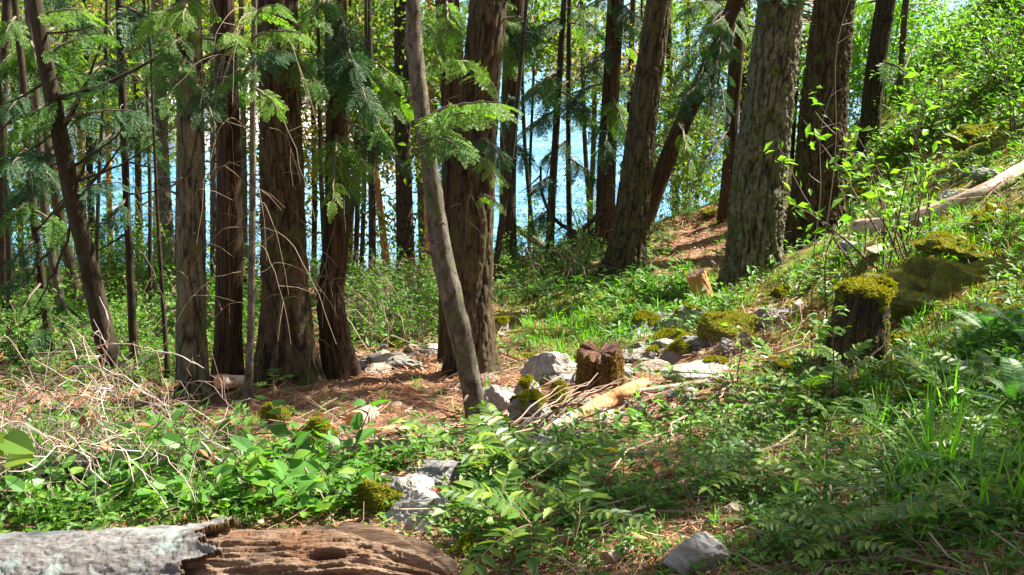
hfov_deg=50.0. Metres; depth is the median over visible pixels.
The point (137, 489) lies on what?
salal
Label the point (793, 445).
vetch
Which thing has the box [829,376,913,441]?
grass tuft
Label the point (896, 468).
vetch
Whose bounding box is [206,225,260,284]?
bright bush
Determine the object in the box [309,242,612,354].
bush
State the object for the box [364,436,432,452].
wood slab
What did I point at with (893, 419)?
vetch
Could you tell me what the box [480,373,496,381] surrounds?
rock
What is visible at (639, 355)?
rock
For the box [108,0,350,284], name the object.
tree
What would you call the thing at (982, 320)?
fern
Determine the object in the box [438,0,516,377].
fir tree
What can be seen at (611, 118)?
cedar tree
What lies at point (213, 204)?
tree
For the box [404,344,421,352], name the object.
rock
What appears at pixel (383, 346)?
rock
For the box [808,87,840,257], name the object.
dead sapling
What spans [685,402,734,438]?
vetch
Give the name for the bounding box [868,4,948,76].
leafy shrub
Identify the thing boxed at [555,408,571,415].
moss cushion
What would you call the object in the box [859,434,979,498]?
grass tuft
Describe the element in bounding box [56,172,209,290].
bright bush
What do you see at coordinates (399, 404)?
pebbles
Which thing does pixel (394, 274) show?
bush
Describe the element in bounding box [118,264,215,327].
bush
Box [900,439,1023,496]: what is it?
fern
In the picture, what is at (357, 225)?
tree
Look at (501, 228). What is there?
sapling
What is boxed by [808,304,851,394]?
seedling
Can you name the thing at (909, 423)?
oregon grape
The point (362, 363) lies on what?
rock
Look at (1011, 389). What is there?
fern
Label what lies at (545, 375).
rock
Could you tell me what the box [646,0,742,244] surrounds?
cedar tree
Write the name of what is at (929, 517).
grass tuft
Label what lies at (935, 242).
moss cushion
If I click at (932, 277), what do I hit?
mossy rock
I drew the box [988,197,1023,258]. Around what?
seedling
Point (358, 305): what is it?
bush
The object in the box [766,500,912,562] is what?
oregon grape
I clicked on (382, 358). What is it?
rock
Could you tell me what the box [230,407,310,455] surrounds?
salal
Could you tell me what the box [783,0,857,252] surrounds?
fir tree
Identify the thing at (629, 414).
salal
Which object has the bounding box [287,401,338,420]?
vetch
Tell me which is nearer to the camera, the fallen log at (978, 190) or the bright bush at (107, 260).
the fallen log at (978, 190)
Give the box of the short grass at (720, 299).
[0,13,1023,574]
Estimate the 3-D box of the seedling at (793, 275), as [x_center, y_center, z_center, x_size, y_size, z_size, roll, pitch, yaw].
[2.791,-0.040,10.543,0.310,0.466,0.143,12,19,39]
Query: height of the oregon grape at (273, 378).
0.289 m
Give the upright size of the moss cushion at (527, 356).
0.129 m
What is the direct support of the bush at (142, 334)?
on the ground at (676, 248)
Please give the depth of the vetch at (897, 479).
3.64 m
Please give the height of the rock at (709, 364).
0.140 m
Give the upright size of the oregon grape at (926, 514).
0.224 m
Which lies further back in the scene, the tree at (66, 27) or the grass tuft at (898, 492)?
the tree at (66, 27)
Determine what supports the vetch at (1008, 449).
on the ground at (676, 248)
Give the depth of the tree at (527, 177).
18.99 m
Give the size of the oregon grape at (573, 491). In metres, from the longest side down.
0.496 x 0.345 x 0.286 m
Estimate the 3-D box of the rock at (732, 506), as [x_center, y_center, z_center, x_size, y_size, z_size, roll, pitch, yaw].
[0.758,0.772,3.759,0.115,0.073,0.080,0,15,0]
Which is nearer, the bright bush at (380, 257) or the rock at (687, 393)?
the rock at (687, 393)
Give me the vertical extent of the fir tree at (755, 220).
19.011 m
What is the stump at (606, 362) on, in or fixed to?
on the ground at (676, 248)
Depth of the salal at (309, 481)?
4.10 m
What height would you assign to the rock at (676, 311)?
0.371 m
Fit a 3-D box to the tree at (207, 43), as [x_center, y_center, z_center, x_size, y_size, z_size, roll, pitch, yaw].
[-4.712,-5.683,15.869,1.546,13.237,0.630,0,15,0]
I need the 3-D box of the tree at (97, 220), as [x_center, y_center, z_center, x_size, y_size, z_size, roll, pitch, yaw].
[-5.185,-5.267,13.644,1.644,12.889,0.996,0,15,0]
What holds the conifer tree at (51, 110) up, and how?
on the ground at (676, 248)
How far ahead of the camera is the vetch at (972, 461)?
3.31 m
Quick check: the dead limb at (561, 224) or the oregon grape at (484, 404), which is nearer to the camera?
the oregon grape at (484, 404)
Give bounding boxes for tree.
[0,0,12,309]
[0,0,82,367]
[0,0,105,270]
[0,0,107,355]
[0,0,175,377]
[0,0,258,272]
[0,65,12,336]
[1,0,107,320]
[7,0,145,291]
[7,0,175,254]
[7,0,209,299]
[11,0,173,258]
[46,0,259,277]
[46,1,115,212]
[59,0,108,267]
[69,0,175,365]
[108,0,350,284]
[125,0,258,290]
[134,0,230,407]
[141,0,175,340]
[174,33,247,302]
[196,0,249,396]
[201,0,393,274]
[207,45,248,163]
[209,0,398,244]
[243,0,337,388]
[244,0,463,273]
[246,0,435,271]
[293,0,414,381]
[298,0,439,271]
[302,0,367,281]
[309,0,535,272]
[349,0,465,266]
[351,0,503,268]
[367,0,413,276]
[402,0,523,425]
[423,0,466,360]
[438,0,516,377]
[459,0,548,269]
[464,0,605,249]
[464,0,643,257]
[517,0,597,268]
[524,0,629,232]
[524,0,750,214]
[534,0,637,264]
[534,0,673,242]
[545,0,649,260]
[565,0,687,108]
[591,0,747,221]
[593,0,741,219]
[595,0,671,283]
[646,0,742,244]
[659,0,805,175]
[664,0,751,210]
[671,0,753,224]
[672,0,863,207]
[713,0,808,292]
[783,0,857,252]
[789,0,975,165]
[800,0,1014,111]
[804,0,939,155]
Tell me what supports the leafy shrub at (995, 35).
on the ground at (676, 248)
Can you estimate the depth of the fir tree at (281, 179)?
8.53 m
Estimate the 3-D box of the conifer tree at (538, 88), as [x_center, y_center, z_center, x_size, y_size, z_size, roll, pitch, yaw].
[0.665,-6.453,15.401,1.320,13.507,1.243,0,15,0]
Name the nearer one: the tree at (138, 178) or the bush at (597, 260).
the bush at (597, 260)
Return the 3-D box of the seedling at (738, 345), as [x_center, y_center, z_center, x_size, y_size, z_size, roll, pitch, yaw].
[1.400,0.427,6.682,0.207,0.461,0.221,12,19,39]
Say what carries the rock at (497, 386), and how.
on the ground at (676, 248)
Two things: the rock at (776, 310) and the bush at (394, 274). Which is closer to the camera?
the rock at (776, 310)
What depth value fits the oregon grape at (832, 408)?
4.66 m
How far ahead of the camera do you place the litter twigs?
6.14 m
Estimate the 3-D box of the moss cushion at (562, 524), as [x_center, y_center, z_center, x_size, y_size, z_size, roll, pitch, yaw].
[0.247,0.825,3.833,0.228,0.080,0.178,0,15,0]
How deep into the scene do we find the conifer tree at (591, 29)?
17.21 m
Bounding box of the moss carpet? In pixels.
[1,9,1023,574]
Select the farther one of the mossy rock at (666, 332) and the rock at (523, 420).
the mossy rock at (666, 332)
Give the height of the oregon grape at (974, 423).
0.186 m
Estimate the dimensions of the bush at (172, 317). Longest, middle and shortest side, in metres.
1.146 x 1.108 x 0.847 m
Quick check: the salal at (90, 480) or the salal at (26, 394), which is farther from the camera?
the salal at (26, 394)
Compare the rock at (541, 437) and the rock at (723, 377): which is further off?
the rock at (723, 377)
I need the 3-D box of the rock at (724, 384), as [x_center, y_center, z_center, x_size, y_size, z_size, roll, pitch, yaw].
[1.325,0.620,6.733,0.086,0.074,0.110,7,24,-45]
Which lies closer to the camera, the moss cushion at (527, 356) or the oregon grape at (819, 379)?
the oregon grape at (819, 379)
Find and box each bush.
[0,279,71,330]
[0,280,92,365]
[0,282,52,328]
[11,199,106,293]
[12,220,46,286]
[19,240,125,298]
[29,268,121,336]
[52,287,153,369]
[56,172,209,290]
[56,194,173,289]
[67,269,162,353]
[93,180,175,288]
[100,199,213,299]
[100,205,206,300]
[116,275,210,339]
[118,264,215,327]
[147,242,260,331]
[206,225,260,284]
[206,234,310,317]
[208,250,316,302]
[255,228,321,282]
[308,236,393,294]
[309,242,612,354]
[310,239,395,303]
[311,270,391,333]
[347,247,419,298]
[347,273,424,326]
[347,294,404,345]
[365,231,395,271]
[366,253,438,314]
[366,263,438,320]
[374,294,438,340]
[383,243,438,297]
[390,270,438,332]
[492,267,531,305]
[493,179,577,259]
[493,221,569,280]
[493,231,534,282]
[500,259,555,297]
[525,222,579,272]
[533,170,615,249]
[539,214,607,264]
[542,246,593,280]
[546,191,592,252]
[581,244,610,269]
[651,214,686,243]
[652,205,677,229]
[662,182,713,221]
[700,179,719,205]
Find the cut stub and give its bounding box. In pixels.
[686,268,712,303]
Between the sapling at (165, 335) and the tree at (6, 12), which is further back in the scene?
the tree at (6, 12)
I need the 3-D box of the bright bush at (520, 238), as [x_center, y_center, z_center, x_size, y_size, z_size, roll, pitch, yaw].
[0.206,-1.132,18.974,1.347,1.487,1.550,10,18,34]
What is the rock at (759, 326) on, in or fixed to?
on the ground at (676, 248)
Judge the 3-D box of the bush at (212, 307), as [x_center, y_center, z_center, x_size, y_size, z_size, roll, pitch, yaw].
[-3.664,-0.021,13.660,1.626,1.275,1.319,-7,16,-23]
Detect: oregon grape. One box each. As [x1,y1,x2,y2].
[236,368,293,399]
[385,418,535,489]
[428,416,529,480]
[431,461,560,555]
[454,456,618,574]
[467,414,610,491]
[476,400,548,469]
[506,422,677,476]
[530,464,656,552]
[673,423,813,501]
[698,442,807,495]
[736,361,843,416]
[745,366,839,422]
[748,486,846,558]
[751,335,816,387]
[751,457,866,497]
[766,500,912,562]
[792,339,901,380]
[797,395,868,438]
[806,469,960,542]
[829,460,947,538]
[839,413,966,472]
[858,499,952,553]
[888,345,965,383]
[910,359,980,411]
[915,474,1023,532]
[921,347,1023,392]
[928,407,1023,453]
[959,433,1023,501]
[978,414,1023,445]
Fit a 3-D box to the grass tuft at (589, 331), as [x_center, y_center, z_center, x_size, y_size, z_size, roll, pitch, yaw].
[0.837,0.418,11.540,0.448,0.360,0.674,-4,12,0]
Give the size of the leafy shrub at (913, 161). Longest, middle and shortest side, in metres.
1.710 x 1.586 x 1.443 m
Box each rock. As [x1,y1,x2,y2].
[258,401,292,429]
[288,416,340,449]
[349,477,404,519]
[359,361,366,369]
[363,363,391,375]
[366,351,380,361]
[372,353,393,362]
[376,344,387,350]
[385,355,422,368]
[385,487,448,533]
[388,475,398,480]
[390,473,435,493]
[394,351,406,356]
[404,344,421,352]
[404,464,423,473]
[407,351,421,356]
[417,459,469,489]
[421,343,437,354]
[422,458,434,465]
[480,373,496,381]
[482,384,500,393]
[484,384,514,414]
[494,316,509,331]
[507,388,554,420]
[508,410,525,419]
[513,373,540,394]
[515,416,536,423]
[519,351,576,382]
[537,433,560,446]
[540,372,564,382]
[548,379,569,410]
[570,372,575,386]
[577,399,590,406]
[596,408,613,422]
[621,349,628,356]
[623,355,631,363]
[623,404,643,415]
[624,366,636,375]
[626,327,642,338]
[628,342,644,348]
[630,309,662,332]
[630,344,652,362]
[633,332,649,338]
[636,359,669,374]
[640,344,658,359]
[644,350,652,356]
[645,328,690,342]
[647,338,673,348]
[655,300,704,329]
[660,339,692,364]
[660,355,728,382]
[662,531,731,574]
[666,388,674,398]
[683,392,695,398]
[684,335,696,341]
[687,339,708,352]
[696,310,759,348]
[715,376,729,382]
[716,502,746,516]
[719,337,733,352]
[719,382,732,391]
[739,332,748,341]
[753,307,767,316]
[755,322,762,330]
[759,314,771,329]
[763,307,779,318]
[774,314,786,319]
[780,308,792,313]
[794,299,803,308]
[833,255,1023,326]
[838,241,863,256]
[866,243,887,256]
[936,189,958,201]
[961,168,974,178]
[970,167,1000,183]
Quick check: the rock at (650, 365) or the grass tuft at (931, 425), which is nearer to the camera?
the grass tuft at (931, 425)
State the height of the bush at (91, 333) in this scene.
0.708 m
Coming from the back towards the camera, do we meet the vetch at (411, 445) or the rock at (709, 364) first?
the rock at (709, 364)
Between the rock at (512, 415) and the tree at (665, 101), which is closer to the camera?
the rock at (512, 415)
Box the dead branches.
[0,10,1023,574]
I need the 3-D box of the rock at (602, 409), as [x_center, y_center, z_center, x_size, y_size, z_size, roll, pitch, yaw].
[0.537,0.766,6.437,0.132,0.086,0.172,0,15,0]
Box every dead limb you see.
[518,160,598,244]
[543,201,603,269]
[546,204,609,266]
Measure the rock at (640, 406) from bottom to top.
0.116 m
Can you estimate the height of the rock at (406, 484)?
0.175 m
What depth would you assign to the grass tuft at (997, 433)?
3.62 m
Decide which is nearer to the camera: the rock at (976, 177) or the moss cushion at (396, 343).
the moss cushion at (396, 343)
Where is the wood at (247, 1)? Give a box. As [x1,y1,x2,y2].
[45,0,374,105]
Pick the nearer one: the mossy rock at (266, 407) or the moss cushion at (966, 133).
the mossy rock at (266, 407)
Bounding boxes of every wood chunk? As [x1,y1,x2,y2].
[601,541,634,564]
[629,532,655,550]
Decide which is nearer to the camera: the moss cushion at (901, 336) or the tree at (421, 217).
the moss cushion at (901, 336)
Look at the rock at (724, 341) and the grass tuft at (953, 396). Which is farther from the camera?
the rock at (724, 341)
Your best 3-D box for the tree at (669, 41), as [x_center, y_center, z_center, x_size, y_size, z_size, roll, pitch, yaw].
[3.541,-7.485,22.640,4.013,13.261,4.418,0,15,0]
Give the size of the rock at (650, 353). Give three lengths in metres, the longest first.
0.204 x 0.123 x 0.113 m
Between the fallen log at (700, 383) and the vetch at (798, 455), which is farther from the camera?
the fallen log at (700, 383)
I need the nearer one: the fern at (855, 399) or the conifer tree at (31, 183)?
the fern at (855, 399)
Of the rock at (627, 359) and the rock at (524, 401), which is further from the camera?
the rock at (627, 359)
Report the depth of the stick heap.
5.90 m
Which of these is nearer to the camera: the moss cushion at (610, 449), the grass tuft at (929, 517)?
the grass tuft at (929, 517)
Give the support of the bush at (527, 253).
on the ground at (676, 248)
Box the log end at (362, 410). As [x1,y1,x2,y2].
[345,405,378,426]
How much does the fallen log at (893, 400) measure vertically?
0.077 m
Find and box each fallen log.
[214,374,243,388]
[516,224,544,248]
[525,409,580,440]
[636,378,716,394]
[851,160,1023,238]
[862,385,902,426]
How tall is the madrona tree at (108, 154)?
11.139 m
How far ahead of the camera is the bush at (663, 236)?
18.50 m
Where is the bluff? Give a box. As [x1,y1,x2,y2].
[0,1,384,150]
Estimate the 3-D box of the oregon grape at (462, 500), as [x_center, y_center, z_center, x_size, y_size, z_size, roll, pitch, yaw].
[-0.082,0.778,3.745,0.393,0.226,0.543,12,19,37]
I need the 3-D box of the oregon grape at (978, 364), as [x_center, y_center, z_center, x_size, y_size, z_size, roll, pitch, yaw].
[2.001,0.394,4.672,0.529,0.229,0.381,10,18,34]
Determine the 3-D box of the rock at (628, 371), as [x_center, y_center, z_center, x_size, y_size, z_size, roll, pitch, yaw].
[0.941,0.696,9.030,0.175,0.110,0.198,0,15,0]
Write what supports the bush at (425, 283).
on the ground at (676, 248)
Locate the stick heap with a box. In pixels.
[500,368,648,437]
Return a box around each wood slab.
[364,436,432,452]
[371,426,417,435]
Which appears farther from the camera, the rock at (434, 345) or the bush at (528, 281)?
the bush at (528, 281)
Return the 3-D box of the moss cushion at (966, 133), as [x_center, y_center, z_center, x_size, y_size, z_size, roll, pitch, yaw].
[6.484,-1.993,14.898,1.094,0.532,0.754,0,15,0]
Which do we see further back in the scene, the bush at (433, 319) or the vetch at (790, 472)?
the bush at (433, 319)
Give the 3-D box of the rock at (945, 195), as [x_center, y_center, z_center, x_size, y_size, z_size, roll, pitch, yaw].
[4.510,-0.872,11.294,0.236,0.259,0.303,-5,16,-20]
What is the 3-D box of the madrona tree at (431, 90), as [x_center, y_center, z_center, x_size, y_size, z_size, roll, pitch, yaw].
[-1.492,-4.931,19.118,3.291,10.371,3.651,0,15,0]
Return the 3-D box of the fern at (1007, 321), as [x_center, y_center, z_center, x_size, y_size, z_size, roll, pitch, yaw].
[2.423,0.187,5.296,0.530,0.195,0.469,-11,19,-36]
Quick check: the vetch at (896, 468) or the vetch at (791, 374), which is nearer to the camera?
the vetch at (896, 468)
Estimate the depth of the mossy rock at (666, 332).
10.59 m
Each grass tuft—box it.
[537,330,575,359]
[574,314,605,341]
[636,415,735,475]
[646,294,662,310]
[689,287,713,304]
[772,458,843,506]
[794,438,839,491]
[823,434,949,527]
[826,365,1016,466]
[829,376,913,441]
[835,457,984,574]
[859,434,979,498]
[877,390,1023,482]
[878,406,1022,494]
[887,407,1010,484]
[897,434,1023,529]
[901,350,1006,426]
[926,401,1023,477]
[935,411,1023,548]
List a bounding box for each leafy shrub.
[764,55,957,269]
[808,61,970,243]
[848,54,983,151]
[848,79,862,126]
[849,45,924,107]
[849,99,924,157]
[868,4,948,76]
[869,26,976,120]
[894,1,993,65]
[948,0,1023,66]
[972,42,1023,135]
[975,0,1023,32]
[975,4,1023,91]
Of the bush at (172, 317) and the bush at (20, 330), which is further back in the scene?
the bush at (172, 317)
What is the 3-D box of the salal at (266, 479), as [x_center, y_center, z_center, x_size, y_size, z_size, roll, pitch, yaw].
[-0.900,0.734,4.036,0.326,0.297,0.461,-3,14,-8]
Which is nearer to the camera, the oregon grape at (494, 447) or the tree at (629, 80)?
the oregon grape at (494, 447)
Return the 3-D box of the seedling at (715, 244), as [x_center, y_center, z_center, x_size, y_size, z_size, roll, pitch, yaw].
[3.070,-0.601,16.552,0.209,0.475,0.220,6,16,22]
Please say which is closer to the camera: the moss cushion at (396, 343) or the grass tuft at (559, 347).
the grass tuft at (559, 347)
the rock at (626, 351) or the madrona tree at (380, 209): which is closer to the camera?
the rock at (626, 351)
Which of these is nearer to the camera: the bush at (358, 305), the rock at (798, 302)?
the rock at (798, 302)
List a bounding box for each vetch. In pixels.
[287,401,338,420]
[337,426,392,465]
[378,436,439,465]
[504,441,580,487]
[584,463,626,502]
[584,508,669,558]
[606,439,700,489]
[670,420,737,453]
[677,449,750,489]
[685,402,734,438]
[709,503,815,535]
[717,392,777,432]
[720,479,785,528]
[729,533,822,562]
[760,452,829,492]
[761,412,815,456]
[769,369,831,403]
[776,441,870,473]
[785,408,850,469]
[785,483,878,544]
[794,380,856,429]
[820,505,935,574]
[822,448,911,499]
[834,403,881,420]
[849,452,939,503]
[854,399,949,440]
[859,389,904,440]
[875,427,963,466]
[877,445,1016,519]
[888,473,980,547]
[890,363,946,388]
[925,442,1014,492]
[935,453,1023,564]
[966,408,1023,436]
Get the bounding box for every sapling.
[147,0,170,378]
[147,0,337,406]
[493,0,533,284]
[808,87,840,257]
[816,0,867,258]
[819,207,849,369]
[848,163,858,240]
[861,174,880,274]
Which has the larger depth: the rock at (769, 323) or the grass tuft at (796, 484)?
the rock at (769, 323)
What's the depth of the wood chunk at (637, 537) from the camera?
3.46 m
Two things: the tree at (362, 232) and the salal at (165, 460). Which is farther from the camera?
the tree at (362, 232)
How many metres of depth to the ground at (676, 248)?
9.02 m
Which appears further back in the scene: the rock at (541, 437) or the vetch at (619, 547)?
the rock at (541, 437)
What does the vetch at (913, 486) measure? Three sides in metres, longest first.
0.318 x 0.309 x 0.180 m
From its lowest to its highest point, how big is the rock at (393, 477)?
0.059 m
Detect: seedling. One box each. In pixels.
[712,232,722,259]
[721,322,754,388]
[756,289,776,328]
[787,261,817,298]
[797,254,838,308]
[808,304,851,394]
[814,300,836,343]
[818,252,834,280]
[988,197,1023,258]
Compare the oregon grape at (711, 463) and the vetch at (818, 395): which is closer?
the oregon grape at (711, 463)
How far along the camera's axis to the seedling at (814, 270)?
9.56 m
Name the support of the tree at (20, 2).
on the ground at (676, 248)
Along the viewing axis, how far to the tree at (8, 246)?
13.27 m
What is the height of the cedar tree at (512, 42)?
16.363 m
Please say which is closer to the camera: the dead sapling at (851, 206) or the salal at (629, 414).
the salal at (629, 414)
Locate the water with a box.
[9,0,972,275]
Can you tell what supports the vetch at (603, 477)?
on the ground at (676, 248)
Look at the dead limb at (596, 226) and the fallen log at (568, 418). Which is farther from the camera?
the dead limb at (596, 226)
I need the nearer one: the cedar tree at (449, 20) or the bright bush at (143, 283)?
the cedar tree at (449, 20)
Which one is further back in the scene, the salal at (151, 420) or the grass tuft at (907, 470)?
the salal at (151, 420)
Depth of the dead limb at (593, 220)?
16.82 m
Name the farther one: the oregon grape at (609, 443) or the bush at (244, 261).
the bush at (244, 261)
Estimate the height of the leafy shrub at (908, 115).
1.614 m
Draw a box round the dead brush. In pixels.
[0,338,341,519]
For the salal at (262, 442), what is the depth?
4.59 m
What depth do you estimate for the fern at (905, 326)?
6.29 m
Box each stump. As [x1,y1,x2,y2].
[573,340,625,395]
[812,275,898,381]
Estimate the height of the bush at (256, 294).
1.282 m
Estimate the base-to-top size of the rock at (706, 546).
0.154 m
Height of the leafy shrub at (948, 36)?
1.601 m
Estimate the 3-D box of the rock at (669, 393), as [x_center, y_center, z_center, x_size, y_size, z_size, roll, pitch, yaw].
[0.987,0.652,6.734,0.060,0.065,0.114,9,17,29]
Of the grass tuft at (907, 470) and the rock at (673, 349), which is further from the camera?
the rock at (673, 349)
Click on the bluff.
(172, 144)
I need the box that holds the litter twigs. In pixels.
[0,2,1023,574]
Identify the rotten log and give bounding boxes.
[0,516,458,574]
[578,378,649,423]
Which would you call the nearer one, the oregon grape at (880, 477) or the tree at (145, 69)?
the oregon grape at (880, 477)
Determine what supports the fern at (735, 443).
on the ground at (676, 248)
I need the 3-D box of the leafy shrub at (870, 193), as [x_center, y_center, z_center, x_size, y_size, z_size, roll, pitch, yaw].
[2.711,-1.029,9.246,1.515,1.783,2.075,12,19,38]
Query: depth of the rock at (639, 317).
11.36 m
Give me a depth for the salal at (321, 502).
4.06 m
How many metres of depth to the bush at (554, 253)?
16.59 m
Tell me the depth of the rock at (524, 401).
6.42 m
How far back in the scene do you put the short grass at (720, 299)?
6.14 m
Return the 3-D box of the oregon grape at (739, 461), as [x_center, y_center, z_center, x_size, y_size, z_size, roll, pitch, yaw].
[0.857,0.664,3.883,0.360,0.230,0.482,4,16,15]
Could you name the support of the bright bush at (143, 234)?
on the ground at (676, 248)
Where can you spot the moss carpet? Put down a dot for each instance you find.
(895, 327)
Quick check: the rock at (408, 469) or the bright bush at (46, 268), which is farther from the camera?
the bright bush at (46, 268)
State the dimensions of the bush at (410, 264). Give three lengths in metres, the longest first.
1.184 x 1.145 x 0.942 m
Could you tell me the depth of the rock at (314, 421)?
5.29 m
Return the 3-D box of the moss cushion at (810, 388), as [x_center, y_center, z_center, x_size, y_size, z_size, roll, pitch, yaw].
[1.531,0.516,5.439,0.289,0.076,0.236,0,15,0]
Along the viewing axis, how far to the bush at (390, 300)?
12.73 m
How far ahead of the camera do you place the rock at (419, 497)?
3.94 m
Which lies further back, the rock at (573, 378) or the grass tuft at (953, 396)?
the rock at (573, 378)
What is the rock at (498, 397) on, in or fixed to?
on the ground at (676, 248)
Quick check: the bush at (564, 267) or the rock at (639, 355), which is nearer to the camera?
the rock at (639, 355)
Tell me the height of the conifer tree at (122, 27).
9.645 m
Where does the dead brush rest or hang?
on the ground at (676, 248)
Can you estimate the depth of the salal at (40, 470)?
4.42 m
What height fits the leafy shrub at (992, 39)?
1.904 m
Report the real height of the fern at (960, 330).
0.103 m
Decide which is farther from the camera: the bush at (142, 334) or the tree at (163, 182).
the tree at (163, 182)
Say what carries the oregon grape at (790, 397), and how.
on the ground at (676, 248)
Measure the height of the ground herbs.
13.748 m
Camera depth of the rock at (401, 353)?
10.33 m
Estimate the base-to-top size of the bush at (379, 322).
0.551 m
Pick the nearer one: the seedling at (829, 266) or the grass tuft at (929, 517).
the grass tuft at (929, 517)
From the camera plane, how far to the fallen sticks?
4.73 m
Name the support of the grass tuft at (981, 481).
on the ground at (676, 248)
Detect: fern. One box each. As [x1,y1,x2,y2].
[708,437,759,458]
[849,397,911,418]
[896,316,921,334]
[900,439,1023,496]
[933,309,1023,333]
[934,324,983,347]
[949,357,1023,405]
[962,301,1023,343]
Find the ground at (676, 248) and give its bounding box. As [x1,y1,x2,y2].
[0,0,1023,574]
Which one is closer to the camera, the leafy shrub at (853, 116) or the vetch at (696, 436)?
the vetch at (696, 436)
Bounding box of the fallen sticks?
[0,0,1023,574]
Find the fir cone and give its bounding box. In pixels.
[840,487,859,501]
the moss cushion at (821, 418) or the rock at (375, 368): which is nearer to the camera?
the moss cushion at (821, 418)
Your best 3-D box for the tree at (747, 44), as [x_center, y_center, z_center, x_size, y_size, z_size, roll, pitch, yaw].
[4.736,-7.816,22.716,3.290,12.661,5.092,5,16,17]
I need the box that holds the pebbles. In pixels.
[17,0,1018,574]
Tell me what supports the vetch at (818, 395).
on the ground at (676, 248)
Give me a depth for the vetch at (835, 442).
4.20 m
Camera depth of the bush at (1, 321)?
15.26 m
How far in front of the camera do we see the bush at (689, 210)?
20.64 m
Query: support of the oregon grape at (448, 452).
on the ground at (676, 248)
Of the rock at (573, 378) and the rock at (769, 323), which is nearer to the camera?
the rock at (573, 378)
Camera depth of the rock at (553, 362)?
8.52 m
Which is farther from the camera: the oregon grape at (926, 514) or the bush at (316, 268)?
the bush at (316, 268)
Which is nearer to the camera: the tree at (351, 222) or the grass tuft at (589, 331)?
the grass tuft at (589, 331)
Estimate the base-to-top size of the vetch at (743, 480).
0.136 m
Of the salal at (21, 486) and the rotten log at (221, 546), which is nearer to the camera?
the rotten log at (221, 546)
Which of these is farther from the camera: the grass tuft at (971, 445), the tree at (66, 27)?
the tree at (66, 27)
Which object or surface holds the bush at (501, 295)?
on the ground at (676, 248)
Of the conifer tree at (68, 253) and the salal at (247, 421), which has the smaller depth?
the salal at (247, 421)
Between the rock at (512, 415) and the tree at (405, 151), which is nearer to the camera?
the rock at (512, 415)
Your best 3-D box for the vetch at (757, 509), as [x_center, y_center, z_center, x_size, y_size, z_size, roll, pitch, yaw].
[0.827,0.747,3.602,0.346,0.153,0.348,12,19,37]
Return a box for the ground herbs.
[0,0,1023,574]
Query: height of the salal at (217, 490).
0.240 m
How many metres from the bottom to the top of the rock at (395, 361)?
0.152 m
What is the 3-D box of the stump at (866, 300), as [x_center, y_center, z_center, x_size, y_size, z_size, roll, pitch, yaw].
[1.899,0.261,6.022,0.402,0.669,0.392,0,15,0]
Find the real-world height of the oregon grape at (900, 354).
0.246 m
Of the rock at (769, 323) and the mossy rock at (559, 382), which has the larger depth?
the rock at (769, 323)
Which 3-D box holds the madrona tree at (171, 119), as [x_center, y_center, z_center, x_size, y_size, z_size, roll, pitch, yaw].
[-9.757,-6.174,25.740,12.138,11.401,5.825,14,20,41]
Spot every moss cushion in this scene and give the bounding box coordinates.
[367,335,402,347]
[447,531,489,557]
[509,351,540,359]
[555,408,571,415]
[557,510,605,525]
[590,448,626,459]
[620,292,668,304]
[677,258,701,263]
[700,208,716,215]
[767,284,794,299]
[769,357,819,374]
[791,384,824,397]
[810,410,861,428]
[845,186,867,197]
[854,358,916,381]
[889,331,918,358]
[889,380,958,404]
[910,230,1009,262]
[947,122,1015,153]
[959,203,1019,231]
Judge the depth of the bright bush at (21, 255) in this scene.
20.84 m
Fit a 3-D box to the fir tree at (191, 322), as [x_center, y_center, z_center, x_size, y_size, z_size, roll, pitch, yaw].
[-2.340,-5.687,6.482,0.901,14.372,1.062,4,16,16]
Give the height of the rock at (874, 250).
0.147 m
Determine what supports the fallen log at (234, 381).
on the ground at (676, 248)
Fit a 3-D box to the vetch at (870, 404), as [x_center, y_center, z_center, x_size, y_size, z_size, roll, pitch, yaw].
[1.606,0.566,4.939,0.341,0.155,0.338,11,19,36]
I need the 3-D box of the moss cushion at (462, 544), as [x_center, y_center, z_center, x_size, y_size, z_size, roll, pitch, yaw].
[-0.133,0.871,3.610,0.158,0.109,0.169,0,15,0]
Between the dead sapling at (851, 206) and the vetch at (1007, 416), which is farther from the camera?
the dead sapling at (851, 206)
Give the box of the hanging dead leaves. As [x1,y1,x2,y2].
[0,347,214,474]
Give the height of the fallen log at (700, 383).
0.113 m
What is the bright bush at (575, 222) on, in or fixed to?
on the ground at (676, 248)
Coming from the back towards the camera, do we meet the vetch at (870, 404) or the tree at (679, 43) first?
the tree at (679, 43)
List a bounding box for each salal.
[0,429,34,467]
[0,452,76,498]
[1,376,48,401]
[4,418,79,462]
[5,478,131,510]
[21,438,117,490]
[40,410,163,454]
[44,452,156,493]
[54,379,119,422]
[65,453,171,529]
[101,420,197,475]
[106,458,243,508]
[114,435,206,482]
[120,428,216,470]
[135,389,200,441]
[158,404,264,506]
[167,464,259,514]
[174,433,276,471]
[215,448,327,509]
[223,430,311,514]
[227,436,363,476]
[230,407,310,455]
[239,399,390,488]
[254,395,365,459]
[284,454,375,517]
[612,387,664,435]
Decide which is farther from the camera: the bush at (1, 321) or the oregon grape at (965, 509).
the bush at (1, 321)
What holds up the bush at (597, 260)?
on the ground at (676, 248)
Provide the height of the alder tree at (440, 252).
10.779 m

